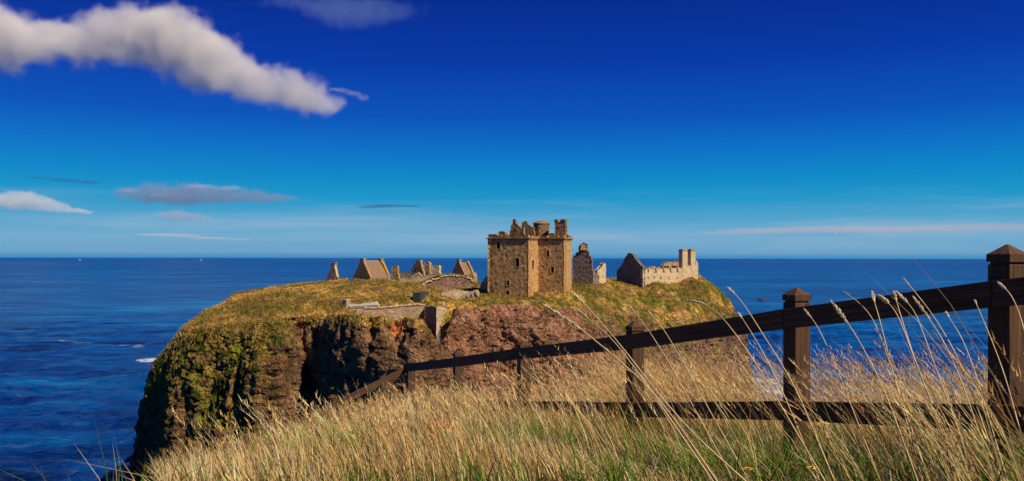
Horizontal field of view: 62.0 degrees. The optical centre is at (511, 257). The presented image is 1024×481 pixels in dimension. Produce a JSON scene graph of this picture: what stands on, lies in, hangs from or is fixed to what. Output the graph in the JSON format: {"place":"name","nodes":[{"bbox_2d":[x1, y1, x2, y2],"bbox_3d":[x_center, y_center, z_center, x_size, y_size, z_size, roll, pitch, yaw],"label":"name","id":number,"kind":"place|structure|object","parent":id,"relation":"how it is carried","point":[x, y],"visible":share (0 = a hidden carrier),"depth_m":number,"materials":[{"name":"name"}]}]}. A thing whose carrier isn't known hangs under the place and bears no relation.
{"place":"outdoors","nodes":[
{"label":"outdoors","id":0,"kind":"place"},
{"bbox_2d":[128,274,753,480],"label":"headland","id":1,"kind":"structure","parent":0,"point":[343,357],"depth_m":176.69,"materials":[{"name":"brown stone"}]},
{"bbox_2d":[326,263,338,280],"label":"chimney gable","id":2,"kind":"structure","parent":1,"relation":"on","point":[333,274],"depth_m":254.62,"materials":[{"name":"beige stone"}]},
{"bbox_2d":[342,299,379,308],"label":"wall","id":3,"kind":"structure","parent":1,"relation":"on","point":[345,303],"depth_m":182.27,"materials":[{"name":"stone"}]},
{"bbox_2d":[353,258,389,279],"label":"lichened house","id":4,"kind":"structure","parent":1,"relation":"on","point":[368,270],"depth_m":246.36,"materials":[{"name":"stone"}]},
{"bbox_2d":[392,266,399,280],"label":"wall pillar","id":5,"kind":"structure","parent":1,"relation":"on","point":[395,273],"depth_m":250.09,"materials":[{"name":"stone"}]},
{"bbox_2d":[356,303,447,346],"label":"curtain wall","id":6,"kind":"structure","parent":1,"relation":"on","point":[432,316],"depth_m":175.15,"materials":[{"name":"stone"}]},
{"bbox_2d":[400,272,411,278],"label":"ruined wall","id":7,"kind":"structure","parent":1,"relation":"on","point":[406,274],"depth_m":252.01,"materials":[{"name":"stone"}]},
{"bbox_2d":[411,260,425,276],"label":"broken gable","id":8,"kind":"structure","parent":1,"relation":"on","point":[417,269],"depth_m":251.48,"materials":[{"name":"stone"}]},
{"bbox_2d":[399,273,440,280],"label":"ruined wall","id":9,"kind":"structure","parent":1,"relation":"on","point":[419,278],"depth_m":243.00,"materials":[{"name":"stone"}]},
{"bbox_2d":[413,292,428,302],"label":"stone doorway","id":10,"kind":"structure","parent":1,"relation":"on","point":[419,297],"depth_m":191.91,"materials":[{"name":"grey stone"}]},
{"bbox_2d":[424,262,431,274],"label":"wall pillar","id":11,"kind":"structure","parent":1,"relation":"on","point":[428,267],"depth_m":251.29,"materials":[{"name":"stone"}]},
{"bbox_2d":[432,265,440,273],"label":"wall pillar","id":12,"kind":"structure","parent":1,"relation":"on","point":[436,269],"depth_m":251.29,"materials":[{"name":"beige stone"}]},
{"bbox_2d":[420,273,473,289],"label":"turf capped vault","id":13,"kind":"object","parent":1,"relation":"on","point":[447,280],"visible":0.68,"depth_m":220.31,"materials":[{"name":"beige stone"}]},
{"bbox_2d":[441,289,480,298],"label":"rubble bank","id":14,"kind":"structure","parent":1,"relation":"on","point":[466,294],"depth_m":202.68,"materials":[{"name":"stone"}]},
{"bbox_2d":[452,259,473,275],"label":"slate cottage","id":15,"kind":"structure","parent":1,"relation":"on","point":[465,267],"depth_m":246.15,"materials":[{"name":"stone"}]},
{"bbox_2d":[469,273,476,281],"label":"ruined wall","id":16,"kind":"structure","parent":1,"relation":"on","point":[473,276],"depth_m":243.20,"materials":[{"name":"stone"}]},
{"bbox_2d":[479,276,487,289],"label":"ruined wall","id":17,"kind":"structure","parent":1,"relation":"on","point":[484,284],"depth_m":216.41,"materials":[{"name":"beige stone"}]},
{"bbox_2d":[486,219,572,296],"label":"tower house","id":18,"kind":"structure","parent":1,"relation":"on","point":[537,256],"depth_m":201.89,"materials":[{"name":"stone"}]},
{"bbox_2d":[572,242,598,283],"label":"ruined gable house","id":19,"kind":"structure","parent":1,"relation":"on","point":[584,271],"depth_m":222.52,"materials":[{"name":"stone"}]},
{"bbox_2d":[595,262,605,282],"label":"jagged wall","id":20,"kind":"structure","parent":1,"relation":"on","point":[600,270],"depth_m":228.77,"materials":[{"name":"beige stone"}]},
{"bbox_2d":[616,249,697,287],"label":"roofless range","id":21,"kind":"structure","parent":1,"relation":"on","point":[632,269],"depth_m":264.11,"materials":[{"name":"stone"}]},
{"bbox_2d":[0,257,989,480],"bbox_3d":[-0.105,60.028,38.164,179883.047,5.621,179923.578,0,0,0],"label":"sea","id":22,"kind":"structure","parent":0,"point":[84,342],"depth_m":758.27,"materials":[{"name":"liquid"}]},
{"bbox_2d":[0,0,1023,258],"label":"sky","id":23,"kind":"structure","parent":0,"point":[718,129],"materials":[{"name":"blue"}]},
{"bbox_2d":[6,393,1023,480],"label":"grass slope","id":24,"kind":"structure","parent":0,"point":[619,457],"depth_m":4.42,"materials":[{"name":"green plant"}]},
{"bbox_2d":[242,366,407,459],"bbox_3d":[-2.518,3.027,11.567,2.186,3.065,0.166,0,0,-16],"label":"wooden fence","id":25,"kind":"object","parent":24,"relation":"on","point":[334,399],"visible":0.34,"depth_m":11.57,"materials":[{"name":"brown wood"}]},
{"bbox_2d":[543,304,717,480],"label":"grass stalk","id":26,"kind":"object","parent":24,"relation":"on","point":[577,326],"depth_m":1.98,"materials":[{"name":"plant"}]},
{"bbox_2d":[575,307,712,480],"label":"grass stalk","id":27,"kind":"object","parent":24,"relation":"on","point":[581,312],"depth_m":2.20,"materials":[{"name":"plant"}]},
{"bbox_2d":[571,290,745,480],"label":"grass stalk","id":28,"kind":"object","parent":24,"relation":"on","point":[710,449],"depth_m":2.07,"materials":[{"name":"plant"}]},
{"bbox_2d":[628,305,733,480],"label":"grass stalk","id":29,"kind":"object","parent":24,"relation":"on","point":[630,307],"depth_m":2.88,"materials":[{"name":"plant"}]},
{"bbox_2d":[647,311,748,480],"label":"grass stalk","id":30,"kind":"object","parent":24,"relation":"on","point":[702,397],"depth_m":3.00,"materials":[{"name":"plant"}]},
{"bbox_2d":[403,244,1023,474],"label":"wooden fence","id":31,"kind":"object","parent":24,"relation":"on","point":[793,320],"visible":0.69,"depth_m":4.62,"materials":[{"name":"brown wood"}]},
{"bbox_2d":[683,299,824,480],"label":"grass stalk","id":32,"kind":"object","parent":24,"relation":"on","point":[695,301],"depth_m":2.30,"materials":[{"name":"plant"}]},
{"bbox_2d":[738,312,819,480],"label":"grass stalk","id":33,"kind":"object","parent":24,"relation":"on","point":[783,395],"depth_m":2.63,"materials":[{"name":"plant"}]},
{"bbox_2d":[726,287,834,480],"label":"grass stalk","id":34,"kind":"object","parent":24,"relation":"on","point":[730,290],"depth_m":2.32,"materials":[{"name":"plant"}]},
{"bbox_2d":[803,308,877,475],"bbox_3d":[1.131,0.498,2.953,0.047,0.617,0.515,0,0,-13],"label":"grass stalk","id":35,"kind":"object","parent":24,"relation":"on","point":[809,315],"depth_m":2.90,"materials":[{"name":"plant"}]},
{"bbox_2d":[830,300,917,480],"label":"grass stalk","id":36,"kind":"object","parent":24,"relation":"on","point":[838,311],"depth_m":2.24,"materials":[{"name":"plant"}]},
{"bbox_2d":[844,291,929,480],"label":"grass stalk","id":37,"kind":"object","parent":24,"relation":"on","point":[895,378],"depth_m":2.78,"materials":[{"name":"plant"}]},
{"bbox_2d":[871,291,922,477],"bbox_3d":[1.231,0.444,2.756,0.049,0.657,0.509,0,0,3],"label":"grass stalk","id":38,"kind":"object","parent":24,"relation":"on","point":[873,297],"depth_m":2.73,"materials":[{"name":"plant"}]},
{"bbox_2d":[876,294,961,479],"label":"grass stalk","id":39,"kind":"object","parent":24,"relation":"on","point":[879,296],"depth_m":2.63,"materials":[{"name":"plant"}]},
{"bbox_2d":[892,291,960,480],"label":"grass stalk","id":40,"kind":"object","parent":24,"relation":"on","point":[895,295],"depth_m":2.68,"materials":[{"name":"plant"}]},
{"bbox_2d":[894,290,976,480],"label":"grass stalk","id":41,"kind":"object","parent":24,"relation":"on","point":[901,296],"depth_m":2.53,"materials":[{"name":"plant"}]},
{"bbox_2d":[903,278,1001,480],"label":"grass stalk","id":42,"kind":"object","parent":24,"relation":"on","point":[904,279],"depth_m":2.36,"materials":[{"name":"plant"}]},
{"bbox_2d":[912,296,994,480],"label":"grass stalk","id":43,"kind":"object","parent":24,"relation":"on","point":[922,310],"depth_m":2.59,"materials":[{"name":"plant"}]},
{"bbox_2d":[945,311,1007,480],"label":"grass stalk","id":44,"kind":"object","parent":24,"relation":"on","point":[947,315],"depth_m":2.62,"materials":[{"name":"plant"}]},
{"bbox_2d":[974,299,1022,440],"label":"grass stalk","id":45,"kind":"object","parent":24,"relation":"on","point":[975,301],"depth_m":2.65,"materials":[{"name":"plant"}]},
{"bbox_2d":[997,281,1023,329],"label":"grass stalk","id":46,"kind":"object","parent":24,"relation":"on","point":[1001,284],"depth_m":2.25,"materials":[{"name":"plant"}]},
{"bbox_2d":[123,236,1023,480],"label":"dry grass","id":47,"kind":"structure","parent":0,"point":[243,465],"depth_m":3.74,"materials":[{"name":"beige plant"}]},
{"bbox_2d":[144,308,1023,480],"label":"grass seed heads","id":48,"kind":"object","parent":47,"relation":"attached to","point":[384,407],"depth_m":4.98,"materials":[{"name":"beige plant"}]},
{"bbox_2d":[819,422,829,480],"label":"yellow flower","id":49,"kind":"object","parent":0,"point":[826,445],"visible":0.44,"depth_m":2.90,"materials":[{"name":"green plant"}]}
]}

